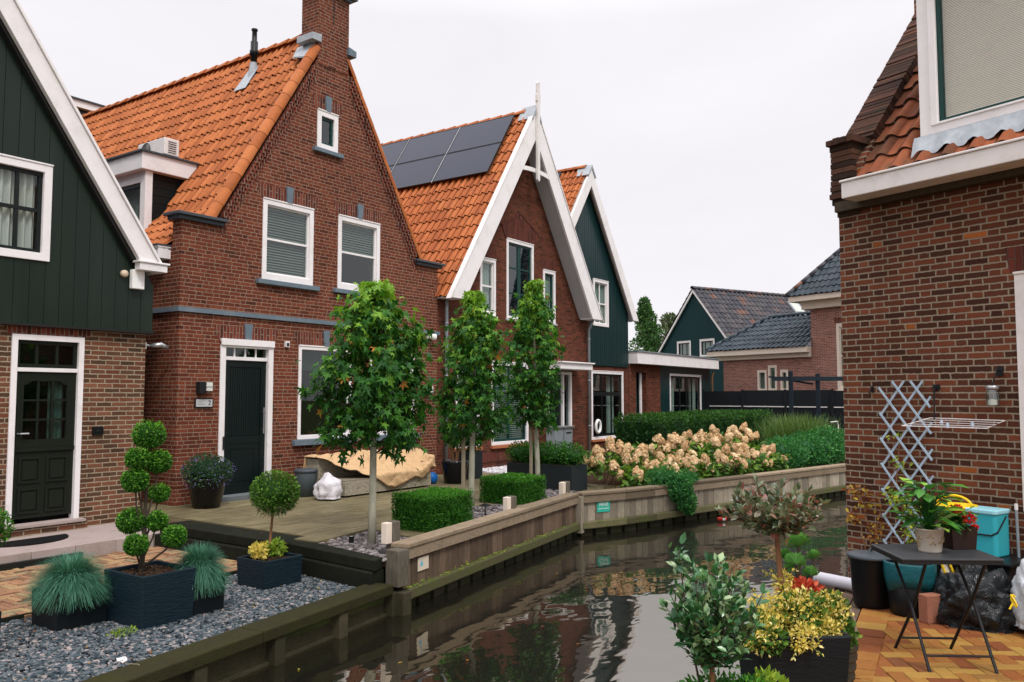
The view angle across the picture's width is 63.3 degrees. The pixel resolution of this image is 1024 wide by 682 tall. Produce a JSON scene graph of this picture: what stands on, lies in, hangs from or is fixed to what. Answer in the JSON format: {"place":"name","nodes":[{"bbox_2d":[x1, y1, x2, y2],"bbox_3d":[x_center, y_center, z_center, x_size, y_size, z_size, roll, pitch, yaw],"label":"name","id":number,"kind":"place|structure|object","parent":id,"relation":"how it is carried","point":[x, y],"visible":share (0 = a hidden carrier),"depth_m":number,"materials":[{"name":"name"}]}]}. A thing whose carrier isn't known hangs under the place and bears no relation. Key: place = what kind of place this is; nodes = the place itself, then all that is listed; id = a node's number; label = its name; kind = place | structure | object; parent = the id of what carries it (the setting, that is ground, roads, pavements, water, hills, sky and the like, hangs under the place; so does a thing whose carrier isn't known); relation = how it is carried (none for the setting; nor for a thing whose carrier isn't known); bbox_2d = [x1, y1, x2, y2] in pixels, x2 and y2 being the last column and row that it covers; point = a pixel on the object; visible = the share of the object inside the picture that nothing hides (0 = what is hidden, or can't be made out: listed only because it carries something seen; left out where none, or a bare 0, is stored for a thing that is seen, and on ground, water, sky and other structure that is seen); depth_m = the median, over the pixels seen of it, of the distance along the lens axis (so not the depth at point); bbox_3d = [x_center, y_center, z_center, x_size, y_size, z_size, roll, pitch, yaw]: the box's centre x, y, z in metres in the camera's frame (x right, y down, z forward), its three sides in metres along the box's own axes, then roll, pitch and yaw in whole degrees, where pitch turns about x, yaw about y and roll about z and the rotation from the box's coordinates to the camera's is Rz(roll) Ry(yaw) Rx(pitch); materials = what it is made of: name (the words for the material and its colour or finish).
{"place":"outdoors","nodes":[
{"label":"outdoors","id":0,"kind":"place"},
{"bbox_2d":[0,523,159,555],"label":"stone platform","id":1,"kind":"structure","parent":0,"point":[95,533],"depth_m":10.23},
{"bbox_2d":[0,534,68,547],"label":"doormat","id":2,"kind":"object","parent":1,"relation":"on","point":[36,540],"visible":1,"depth_m":9.85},
{"bbox_2d":[0,532,159,563],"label":"platform kerb","id":3,"kind":"structure","parent":1,"relation":"attached to","point":[104,547],"depth_m":9.67,"materials":[{"name":"concrete"}]},
{"bbox_2d":[0,0,169,537],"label":"green boarded house","id":4,"kind":"structure","parent":0,"point":[76,312],"depth_m":10.91,"materials":[{"name":"wood"}]},
{"bbox_2d":[0,153,53,261],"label":"window","id":5,"kind":"structure","parent":4,"relation":"in","point":[17,174],"depth_m":10.59,"materials":[{"name":"white paint"}]},
{"bbox_2d":[11,372,76,519],"bbox_3d":[-6.042,1.329,10.716,0.151,1.852,0.777,-2,-4,29],"label":"front door","id":6,"kind":"structure","parent":4,"relation":"in","point":[42,468],"depth_m":10.73,"materials":[{"name":"black wood"}]},
{"bbox_2d":[0,546,236,619],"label":"brick path","id":7,"kind":"structure","parent":0,"point":[12,584],"depth_m":8.81,"materials":[{"name":"brick"}]},
{"bbox_2d":[286,566,400,638],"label":"ground","id":8,"kind":"structure","parent":0,"point":[321,623],"depth_m":7.42,"materials":[{"name":"soil"}]},
{"bbox_2d":[0,574,354,681],"bbox_3d":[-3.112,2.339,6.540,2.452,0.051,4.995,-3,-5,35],"label":"gravel","id":9,"kind":"structure","parent":8,"relation":"on","point":[37,658],"depth_m":6.55,"materials":[{"name":"gravel"}]},
{"bbox_2d":[32,585,107,631],"bbox_3d":[-3.718,2.219,6.988,0.430,0.300,0.430,-3,-5,35],"label":"planter box","id":10,"kind":"object","parent":9,"relation":"on","point":[65,618],"visible":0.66,"depth_m":6.83,"materials":[{"name":"plastic"}]},
{"bbox_2d":[18,548,114,613],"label":"fescue grass","id":11,"kind":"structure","parent":10,"relation":"in","point":[74,574],"depth_m":6.84,"materials":[{"name":"green plant"}]},
{"bbox_2d":[104,560,195,629],"bbox_3d":[-3.100,2.162,7.109,0.580,0.430,0.500,-3,-5,35],"label":"planter box","id":12,"kind":"object","parent":9,"relation":"on","point":[155,593],"visible":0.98,"depth_m":6.94,"materials":[{"name":"plastic"}]},
{"bbox_2d":[115,419,187,572],"bbox_3d":[-3.108,1.337,7.180,0.649,1.330,0.465,-3,-5,35],"label":"cloud pruned tree","id":13,"kind":"object","parent":12,"relation":"on","point":[132,520],"visible":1,"depth_m":7.18,"materials":[{"name":"green plant"}]},
{"bbox_2d":[193,575,224,615],"bbox_3d":[-2.789,2.246,7.393,0.320,0.300,0.320,-3,-5,35],"label":"planter box","id":14,"kind":"object","parent":9,"relation":"on","point":[208,603],"visible":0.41,"depth_m":7.29,"materials":[{"name":"plastic"}]},
{"bbox_2d":[168,539,233,599],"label":"fescue grass","id":15,"kind":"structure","parent":14,"relation":"in","point":[203,561],"depth_m":7.31,"materials":[{"name":"green plant"}]},
{"bbox_2d":[237,551,302,589],"bbox_3d":[-2.465,2.327,8.450,0.450,0.280,0.470,-3,-5,35],"label":"planter box","id":16,"kind":"object","parent":9,"relation":"on","point":[267,573],"visible":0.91,"depth_m":8.30,"materials":[{"name":"plastic"}]},
{"bbox_2d":[246,469,300,556],"bbox_3d":[-2.478,1.786,8.655,0.586,0.908,0.574,-3,-5,35],"label":"lollipop tree","id":17,"kind":"object","parent":16,"relation":"in","point":[273,495],"visible":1,"depth_m":8.56,"materials":[{"name":"green plant"}]},
{"bbox_2d":[628,296,664,351],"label":"poplar tree","id":18,"kind":"object","parent":8,"relation":"on","point":[647,332],"visible":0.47,"depth_m":57.83,"materials":[{"name":"green plant"}]},
{"bbox_2d":[622,350,719,418],"bbox_3d":[4.011,2.392,32.459,5.770,3.540,7.480,-3,-5,35],"label":"flat roof extension","id":19,"kind":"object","parent":8,"relation":"on","point":[661,382],"visible":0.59,"depth_m":30.40,"materials":[{"name":"brick"}]},
{"bbox_2d":[670,373,701,411],"bbox_3d":[6.608,2.531,31.968,0.260,2.498,3.008,-3,-5,35],"label":"window","id":20,"kind":"structure","parent":19,"relation":"in","point":[691,378],"depth_m":32.44,"materials":[{"name":"white paint"}]},
{"bbox_2d":[705,248,842,390],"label":"brick house","id":21,"kind":"structure","parent":8,"relation":"on","point":[754,356],"depth_m":32.64,"materials":[{"name":"brick"}]},
{"bbox_2d":[140,450,629,542],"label":"terrace","id":22,"kind":"structure","parent":0,"point":[310,519],"depth_m":11.27,"materials":[{"name":"wood"}]},
{"bbox_2d":[186,476,227,508],"bbox_3d":[-4.411,2.188,12.006,0.580,0.430,0.580,-3,-5,35],"label":"flower pot","id":23,"kind":"object","parent":22,"relation":"on","point":[209,497],"visible":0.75,"depth_m":11.81,"materials":[{"name":"plastic"}]},
{"bbox_2d":[180,451,235,488],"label":"flowering plant","id":24,"kind":"object","parent":23,"relation":"in","point":[201,469],"visible":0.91,"depth_m":11.87,"materials":[{"name":"green plant"}]},
{"bbox_2d":[81,0,445,505],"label":"brick house","id":25,"kind":"structure","parent":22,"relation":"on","point":[268,209],"depth_m":14.17,"materials":[{"name":"brick"}]},
{"bbox_2d":[138,137,178,156],"bbox_3d":[-6.107,-3.267,14.341,0.808,0.315,0.291,-3,-5,35],"label":"air conditioner","id":26,"kind":"object","parent":25,"relation":"on","point":[166,146],"visible":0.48,"depth_m":14.13,"materials":[{"name":"metal"}]},
{"bbox_2d":[223,360,265,494],"bbox_3d":[-4.260,1.384,13.218,0.096,2.135,0.814,-3,-5,35],"label":"front door","id":27,"kind":"structure","parent":25,"relation":"in","point":[245,387],"depth_m":13.24,"materials":[{"name":"wood"}]},
{"bbox_2d":[234,28,258,90],"bbox_3d":[-4.969,-5.316,15.735,0.360,1.260,0.430,-3,-5,35],"label":"roof flue","id":28,"kind":"object","parent":25,"relation":"on","point":[251,72],"visible":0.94,"depth_m":15.73,"materials":[{"name":"black metal"}]},
{"bbox_2d":[256,197,319,290],"bbox_3d":[-3.793,-1.619,14.051,0.189,1.438,1.300,-3,-5,35],"label":"window","id":29,"kind":"structure","parent":25,"relation":"in","point":[273,278],"depth_m":14.10,"materials":[{"name":"white paint"}]},
{"bbox_2d":[292,345,357,445],"bbox_3d":[-3.299,0.948,14.604,0.205,1.708,1.450,-3,-5,35],"label":"window","id":30,"kind":"structure","parent":25,"relation":"in","point":[309,355],"depth_m":14.35,"materials":[{"name":"white paint"}]},
{"bbox_2d":[312,108,343,158],"bbox_3d":[-3.316,-3.716,14.877,0.170,0.783,0.690,-3,-5,35],"label":"window","id":31,"kind":"structure","parent":25,"relation":"in","point":[331,149],"depth_m":14.89,"materials":[{"name":"white paint"}]},
{"bbox_2d":[332,214,380,294],"bbox_3d":[-2.847,-1.549,15.407,0.189,1.438,1.290,-3,-5,35],"label":"window","id":32,"kind":"structure","parent":25,"relation":"in","point":[343,220],"depth_m":15.42,"materials":[{"name":"white paint"}]},
{"bbox_2d":[154,520,383,586],"bbox_3d":[-2.774,2.390,9.493,3.913,0.292,0.550,-3,-5,37],"label":"sleeper edging","id":33,"kind":"object","parent":22,"relation":"attached to","point":[339,565],"visible":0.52,"depth_m":8.92,"materials":[{"name":"wood"}]},
{"bbox_2d":[294,468,317,496],"bbox_3d":[-3.318,2.270,13.362,0.384,0.445,0.384,-3,-5,35],"label":"rubbish bin","id":34,"kind":"object","parent":22,"relation":"on","point":[306,478],"visible":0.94,"depth_m":13.22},
{"bbox_2d":[313,472,342,499],"bbox_3d":[-2.866,2.239,12.925,0.501,0.404,0.436,-3,-5,35],"label":"plastic bag","id":35,"kind":"object","parent":22,"relation":"on","point":[327,485],"visible":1,"depth_m":12.77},
{"bbox_2d":[307,458,430,497],"bbox_3d":[-2.409,2.261,14.227,0.902,0.578,2.082,-3,-5,35],"label":"wicker sofa","id":36,"kind":"object","parent":22,"relation":"on","point":[354,482],"visible":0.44,"depth_m":13.68,"materials":[{"name":"wicker"}]},
{"bbox_2d":[303,448,435,487],"bbox_3d":[-2.374,2.177,14.224,1.033,0.604,2.232,-3,-5,35],"label":"sofa cover","id":37,"kind":"object","parent":36,"relation":"on","point":[388,474],"visible":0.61,"depth_m":14.17,"materials":[{"name":"fabric"}]},
{"bbox_2d":[390,486,473,531],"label":"box hedge","id":38,"kind":"object","parent":22,"relation":"on","point":[430,508],"visible":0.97,"depth_m":9.99,"materials":[{"name":"green plant"}]},
{"bbox_2d":[441,459,468,483],"bbox_3d":[-1.057,2.417,15.377,0.510,0.420,0.510,-3,-5,35],"label":"glossy pot","id":39,"kind":"object","parent":22,"relation":"on","point":[451,469],"visible":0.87,"depth_m":15.18,"materials":[{"name":"ceramic"}]},
{"bbox_2d":[431,290,516,505],"bbox_3d":[-0.536,0.880,12.053,1.256,3.248,1.399,-3,-5,35],"label":"maple tree","id":40,"kind":"object","parent":22,"relation":"on","point":[477,393],"visible":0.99,"depth_m":11.89,"materials":[{"name":"green plant"}]},
{"bbox_2d":[479,471,547,504],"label":"box hedge","id":41,"kind":"object","parent":22,"relation":"on","point":[524,488],"visible":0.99,"depth_m":12.49,"materials":[{"name":"green plant"}]},
{"bbox_2d":[507,461,586,490],"bbox_3d":[0.601,2.342,14.444,1.330,0.446,0.520,-3,-5,35],"label":"long planter","id":42,"kind":"object","parent":22,"relation":"on","point":[575,475],"visible":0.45,"depth_m":14.09,"materials":[{"name":"plastic"}]},
{"bbox_2d":[504,439,588,464],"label":"planter shrub","id":43,"kind":"object","parent":42,"relation":"in","point":[553,454],"visible":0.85,"depth_m":14.25,"materials":[{"name":"green plant"}]},
{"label":"planting bed","id":44,"kind":"structure","parent":22,"relation":"on","visible":0},
{"bbox_2d":[320,531,407,561],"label":"slate chips","id":45,"kind":"object","parent":44,"relation":"on","point":[378,548],"visible":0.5,"depth_m":9.05,"materials":[{"name":"gravel"}]},
{"bbox_2d":[293,279,438,543],"bbox_3d":[-1.552,0.812,9.254,1.374,3.011,1.766,-3,-5,35],"label":"maple tree","id":46,"kind":"object","parent":44,"relation":"on","point":[378,394],"visible":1,"depth_m":9.08,"materials":[{"name":"green plant"}]},
{"bbox_2d":[381,520,399,548],"bbox_3d":[-1.267,2.103,8.636,0.110,0.450,0.190,-3,-5,35],"label":"post lamp","id":47,"kind":"object","parent":44,"relation":"on","point":[390,531],"visible":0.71,"depth_m":8.60,"materials":[{"name":"white plastic"}]},
{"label":"planting bed","id":48,"kind":"structure","parent":22,"relation":"on","visible":0},
{"bbox_2d":[494,279,566,474],"bbox_3d":[0.355,0.790,13.837,1.094,3.665,1.396,-1,-4,12],"label":"maple tree","id":49,"kind":"object","parent":48,"relation":"on","point":[533,319],"visible":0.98,"depth_m":13.70,"materials":[{"name":"green plant"}]},
{"bbox_2d":[18,0,913,350],"label":"sky","id":50,"kind":"structure","parent":0,"point":[704,127],"materials":[{"name":"white"}]},
{"bbox_2d":[381,81,603,474],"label":"gabled brick house","id":51,"kind":"structure","parent":0,"point":[500,231],"depth_m":19.74,"materials":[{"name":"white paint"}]},
{"bbox_2d":[391,154,444,189],"bbox_3d":[-2.492,-4.171,20.742,1.695,0.839,0.581,-3,-5,35],"label":"solar panel","id":52,"kind":"object","parent":51,"relation":"attached to","point":[414,173],"visible":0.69,"depth_m":20.64,"materials":[{"name":"glass"}]},
{"bbox_2d":[395,127,459,164],"bbox_3d":[-2.174,-4.971,21.253,1.695,0.839,0.581,-3,-5,35],"label":"solar panel","id":53,"kind":"object","parent":51,"relation":"attached to","point":[427,146],"visible":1,"depth_m":21.22,"materials":[{"name":"glass"}]},
{"bbox_2d":[431,142,501,182],"bbox_3d":[-1.097,-4.236,19.773,1.695,0.839,0.581,-3,-5,35],"label":"solar panel","id":54,"kind":"object","parent":51,"relation":"attached to","point":[468,162],"visible":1,"depth_m":19.72,"materials":[{"name":"glass"}]},
{"bbox_2d":[446,114,514,153],"bbox_3d":[-0.779,-5.035,20.283,1.695,0.839,0.581,-3,-5,35],"label":"solar panel","id":55,"kind":"object","parent":51,"relation":"attached to","point":[483,133],"visible":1,"depth_m":20.24,"materials":[{"name":"glass"}]},
{"bbox_2d":[480,257,497,317],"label":"window","id":56,"kind":"structure","parent":51,"relation":"in","point":[484,268],"depth_m":18.86,"materials":[{"name":"white paint"}]},
{"bbox_2d":[490,361,528,448],"bbox_3d":[-0.057,1.469,19.261,0.179,1.968,1.540,-3,-5,35],"label":"window","id":57,"kind":"structure","parent":51,"relation":"in","point":[500,442],"depth_m":19.26,"materials":[{"name":"white paint"}]},
{"bbox_2d":[506,237,533,321],"bbox_3d":[0.173,-1.412,19.794,0.150,1.948,1.200,-3,-5,35],"label":"window","id":58,"kind":"structure","parent":51,"relation":"in","point":[518,244],"depth_m":19.78,"materials":[{"name":"white paint"}]},
{"bbox_2d":[543,269,556,325],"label":"window","id":59,"kind":"structure","parent":51,"relation":"in","point":[549,276],"depth_m":20.98,"materials":[{"name":"white paint"}]},
{"bbox_2d":[229,495,847,681],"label":"water","id":60,"kind":"structure","parent":0,"point":[583,591],"depth_m":8.08,"materials":[{"name":"liquid"}]},
{"bbox_2d":[80,583,396,681],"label":"canal wall","id":61,"kind":"structure","parent":60,"relation":"in","point":[231,655],"depth_m":6.61,"materials":[{"name":"wood"}]},
{"bbox_2d":[385,493,583,615],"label":"plank wall","id":62,"kind":"structure","parent":60,"relation":"in","point":[455,547],"depth_m":9.78,"materials":[{"name":"brown wood"}]},
{"bbox_2d":[574,463,845,535],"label":"curved plank wall","id":63,"kind":"structure","parent":60,"relation":"in","point":[636,507],"depth_m":14.21,"materials":[{"name":"brown wood"}]},
{"bbox_2d":[644,465,699,514],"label":"trailing plant","id":64,"kind":"object","parent":63,"relation":"hanging from","point":[681,487],"visible":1,"depth_m":14.08,"materials":[{"name":"green plant"}]},
{"bbox_2d":[557,165,638,448],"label":"dark gabled house","id":65,"kind":"structure","parent":0,"point":[608,372],"depth_m":26.75,"materials":[{"name":"wood"}]},
{"bbox_2d":[593,278,608,326],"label":"window","id":66,"kind":"structure","parent":65,"relation":"in","point":[598,284],"depth_m":26.78,"materials":[{"name":"white paint"}]},
{"bbox_2d":[591,370,623,441],"bbox_3d":[3.069,2.083,26.742,0.170,2.238,2.210,-3,-5,35],"label":"window","id":67,"kind":"structure","parent":65,"relation":"in","point":[594,438],"depth_m":26.72,"materials":[{"name":"white paint"}]},
{"bbox_2d":[587,447,844,486],"bbox_3d":[7.556,3.321,23.007,11.400,0.330,19.800,-3,-5,35],"label":"planting bed","id":68,"kind":"object","parent":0,"point":[590,478],"depth_m":16.72,"materials":[{"name":"soil"}]},
{"bbox_2d":[579,432,733,488],"bbox_3d":[2.568,2.224,15.351,3.326,0.999,1.797,4,-5,-43],"label":"hydrangea bush","id":69,"kind":"object","parent":68,"relation":"on","point":[668,452],"visible":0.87,"depth_m":15.06,"materials":[{"name":"beige plant"}]},
{"bbox_2d":[612,408,775,474],"bbox_3d":[4.596,2.292,19.836,1.324,1.350,7.655,-3,-5,35],"label":"long hedge","id":70,"kind":"object","parent":68,"relation":"on","point":[644,428],"visible":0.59,"depth_m":17.64,"materials":[{"name":"green plant"}]},
{"bbox_2d":[678,422,792,475],"bbox_3d":[4.508,2.280,16.975,1.920,1.206,2.155,-3,-5,35],"label":"hydrangea bush","id":71,"kind":"object","parent":68,"relation":"on","point":[742,452],"visible":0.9,"depth_m":16.75,"materials":[{"name":"beige plant"}]},
{"bbox_2d":[702,389,843,429],"bbox_3d":[12.282,2.554,28.271,0.080,1.860,13.712,4,-5,-43],"label":"black fence","id":72,"kind":"object","parent":68,"relation":"on","point":[804,401],"visible":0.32,"depth_m":30.82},
{"bbox_2d":[746,411,844,463],"bbox_3d":[7.201,2.372,20.938,3.740,1.249,3.059,2,-4,-25],"label":"grass clump","id":73,"kind":"object","parent":68,"relation":"on","point":[782,429],"visible":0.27,"depth_m":20.43,"materials":[{"name":"green plant"}]},
{"bbox_2d":[757,424,844,470],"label":"shrub","id":74,"kind":"object","parent":68,"relation":"on","point":[803,447],"visible":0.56,"depth_m":18.75,"materials":[{"name":"green plant"}]},
{"bbox_2d":[768,371,842,425],"bbox_3d":[10.611,2.229,26.854,4.474,2.520,0.278,0,-4,3],"label":"garden pergola","id":75,"kind":"object","parent":68,"relation":"on","point":[791,379],"visible":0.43,"depth_m":26.91,"materials":[{"name":"black wood"}]},
{"bbox_2d":[679,668,768,681],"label":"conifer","id":76,"kind":"object","parent":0,"point":[747,678],"visible":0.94,"depth_m":3.57,"materials":[{"name":"green plant"}]},
{"bbox_2d":[657,286,810,390],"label":"gabled house","id":77,"kind":"structure","parent":0,"point":[705,318],"depth_m":42.24,"materials":[{"name":"tile"}]},
{"bbox_2d":[781,532,820,579],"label":"succulent plant","id":78,"kind":"object","parent":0,"point":[796,560],"visible":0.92,"depth_m":5.41,"materials":[{"name":"green plant"}]},
{"bbox_2d":[826,0,1023,577],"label":"old brick house","id":79,"kind":"structure","parent":0,"point":[926,196],"depth_m":7.81,"materials":[{"name":"brown brick"}]},
{"bbox_2d":[878,380,933,543],"bbox_3d":[3.758,1.204,7.917,0.024,1.653,0.529,3,-5,-34],"label":"trellis","id":80,"kind":"object","parent":79,"relation":"attached to","point":[903,445],"visible":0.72,"depth_m":7.94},
{"bbox_2d":[841,483,888,549],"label":"climbing plant","id":81,"kind":"object","parent":80,"relation":"attached to","point":[856,517],"visible":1,"depth_m":8.24,"materials":[{"name":"brown plant"}]},
{"bbox_2d":[881,433,921,543],"bbox_3d":[3.739,1.551,7.903,0.164,1.357,0.479,3,-5,-34],"label":"climbing plant","id":82,"kind":"object","parent":80,"relation":"attached to","point":[905,509],"visible":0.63,"depth_m":7.93,"materials":[{"name":"green plant"}]},
{"bbox_2d":[902,384,1004,428],"bbox_3d":[3.944,0.580,7.431,0.384,0.390,0.754,3,-5,-34],"label":"drying rack","id":83,"kind":"object","parent":79,"relation":"attached to","point":[937,387],"visible":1,"depth_m":7.47,"materials":[{"name":"metal"}]},
{"bbox_2d":[1013,271,1023,510],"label":"window","id":84,"kind":"structure","parent":79,"relation":"in","point":[1018,275],"depth_m":7.14,"materials":[{"name":"white glass"}]},
{"bbox_2d":[853,608,1023,681],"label":"patio","id":85,"kind":"structure","parent":0,"point":[880,658],"depth_m":5.73,"materials":[{"name":"brick"}]},
{"bbox_2d":[827,587,861,632],"bbox_3d":[0.951,2.528,3.454,0.285,1.014,10.600,-2,-4,27],"label":"timber edge","id":86,"kind":"object","parent":85,"relation":"attached to","point":[855,609],"depth_m":7.26,"materials":[{"name":"brown wood"}]},
{"bbox_2d":[738,615,850,681],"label":"foreground planter","id":87,"kind":"object","parent":86,"relation":"on","point":[832,665],"visible":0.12,"depth_m":4.48,"materials":[{"name":"plastic"}]},
{"bbox_2d":[714,473,830,628],"bbox_3d":[1.532,1.219,4.833,0.605,0.892,0.700,-3,-5,35],"label":"standard shrub","id":88,"kind":"object","parent":87,"relation":"on","point":[769,513],"visible":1,"depth_m":4.73,"materials":[{"name":"green plant"}]},
{"bbox_2d":[742,588,852,655],"bbox_3d":[1.597,1.555,4.673,0.872,0.344,0.350,2,-4,-29],"label":"mixed greenery","id":89,"kind":"object","parent":87,"relation":"in","point":[820,601],"visible":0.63,"depth_m":4.61,"materials":[{"name":"green plant"}]},
{"bbox_2d":[744,568,858,660],"bbox_3d":[1.597,1.517,4.662,0.559,0.430,0.853,-3,-5,35],"label":"variegated bush","id":90,"kind":"object","parent":87,"relation":"in","point":[812,630],"visible":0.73,"depth_m":4.60,"materials":[{"name":"yellow plant"}]},
{"bbox_2d":[813,571,851,590],"bbox_3d":[3.059,2.232,7.668,0.117,0.143,0.771,2,-4,-22],"label":"drain pipe","id":91,"kind":"object","parent":86,"relation":"on","point":[837,581],"visible":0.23,"depth_m":7.72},
{"bbox_2d":[846,547,892,609],"bbox_3d":[3.052,2.003,7.062,0.380,0.481,0.380,-3,-5,35],"label":"black bucket","id":92,"kind":"object","parent":85,"relation":"on","point":[869,588],"visible":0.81,"depth_m":6.93,"materials":[{"name":"plastic"}]},
{"bbox_2d":[883,559,936,617],"bbox_3d":[3.254,2.014,6.797,0.405,0.425,0.407,-3,-5,35],"label":"lined bucket","id":93,"kind":"object","parent":85,"relation":"on","point":[899,605],"visible":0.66,"depth_m":6.66,"materials":[{"name":"teal plastic"}]},
{"bbox_2d":[918,592,940,623],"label":"flower pot","id":94,"kind":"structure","parent":85,"relation":"on","point":[928,607],"depth_m":6.50,"materials":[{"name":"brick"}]},
{"bbox_2d":[871,544,1003,673],"bbox_3d":[2.866,1.789,5.614,0.650,0.728,0.549,0,-4,3],"label":"folding table","id":95,"kind":"object","parent":85,"relation":"on","point":[906,553],"visible":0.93,"depth_m":5.52,"materials":[{"name":"metal"}]},
{"bbox_2d":[914,526,944,552],"bbox_3d":[2.833,1.347,5.634,0.188,0.157,0.188,-3,-5,35],"label":"patterned pot","id":96,"kind":"object","parent":95,"relation":"on","point":[930,541],"visible":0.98,"depth_m":5.57,"materials":[{"name":"ceramic"}]},
{"bbox_2d":[889,477,969,534],"bbox_3d":[2.838,1.125,5.658,0.519,0.352,0.481,-3,-5,35],"label":"potted lily","id":97,"kind":"object","parent":96,"relation":"in","point":[930,509],"visible":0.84,"depth_m":5.64,"materials":[{"name":"green plant"}]},
{"bbox_2d":[935,524,977,549],"bbox_3d":[3.094,1.360,5.781,0.190,0.150,0.190,0,-4,-6],"label":"brown pot","id":98,"kind":"object","parent":95,"relation":"on","point":[965,540],"visible":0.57,"depth_m":5.69,"materials":[{"name":"ceramic"}]},
{"bbox_2d":[938,503,980,530],"bbox_3d":[3.100,1.236,5.803,0.304,0.238,0.388,-3,-5,35],"label":"potted begonia","id":99,"kind":"object","parent":98,"relation":"in","point":[957,519],"visible":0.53,"depth_m":5.73,"materials":[{"name":"red plant"}]},
{"bbox_2d":[905,541,1023,579],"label":"storage bench","id":100,"kind":"object","parent":85,"relation":"on","point":[1011,563],"visible":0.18,"depth_m":6.75,"materials":[{"name":"black plastic"}]},
{"bbox_2d":[965,505,1009,556],"bbox_3d":[4.043,1.619,7.072,0.244,0.390,0.288,3,-5,-34],"label":"teal bin","id":101,"kind":"object","parent":100,"relation":"on","point":[993,532],"visible":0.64,"depth_m":6.97,"materials":[{"name":"plastic"}]},
{"bbox_2d":[933,565,1020,633],"bbox_3d":[3.618,1.953,6.512,0.703,0.508,0.568,-3,-5,35],"label":"rubbish bag","id":102,"kind":"object","parent":85,"relation":"on","point":[992,599],"visible":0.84,"depth_m":6.34,"materials":[{"name":"black"}]},
{"bbox_2d":[1009,558,1023,629],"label":"white rubbish bag","id":103,"kind":"object","parent":85,"relation":"on","point":[1017,595],"visible":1,"depth_m":6.21,"materials":[{"name":"grey"}]},
{"bbox_3d":[0.860,1.782,3.509,0.420,0.450,0.420,-3,-5,35],"label":"foreground planter","id":104,"kind":"object","parent":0,"visible":0},
{"bbox_2d":[666,532,701,681],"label":"tall sprig","id":105,"kind":"object","parent":104,"relation":"on","point":[677,565],"visible":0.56,"depth_m":3.56,"materials":[{"name":"green plant"}]},
{"bbox_2d":[657,550,771,681],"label":"standard shrub","id":106,"kind":"object","parent":104,"relation":"on","point":[715,633],"visible":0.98,"depth_m":3.45,"materials":[{"name":"green plant"}]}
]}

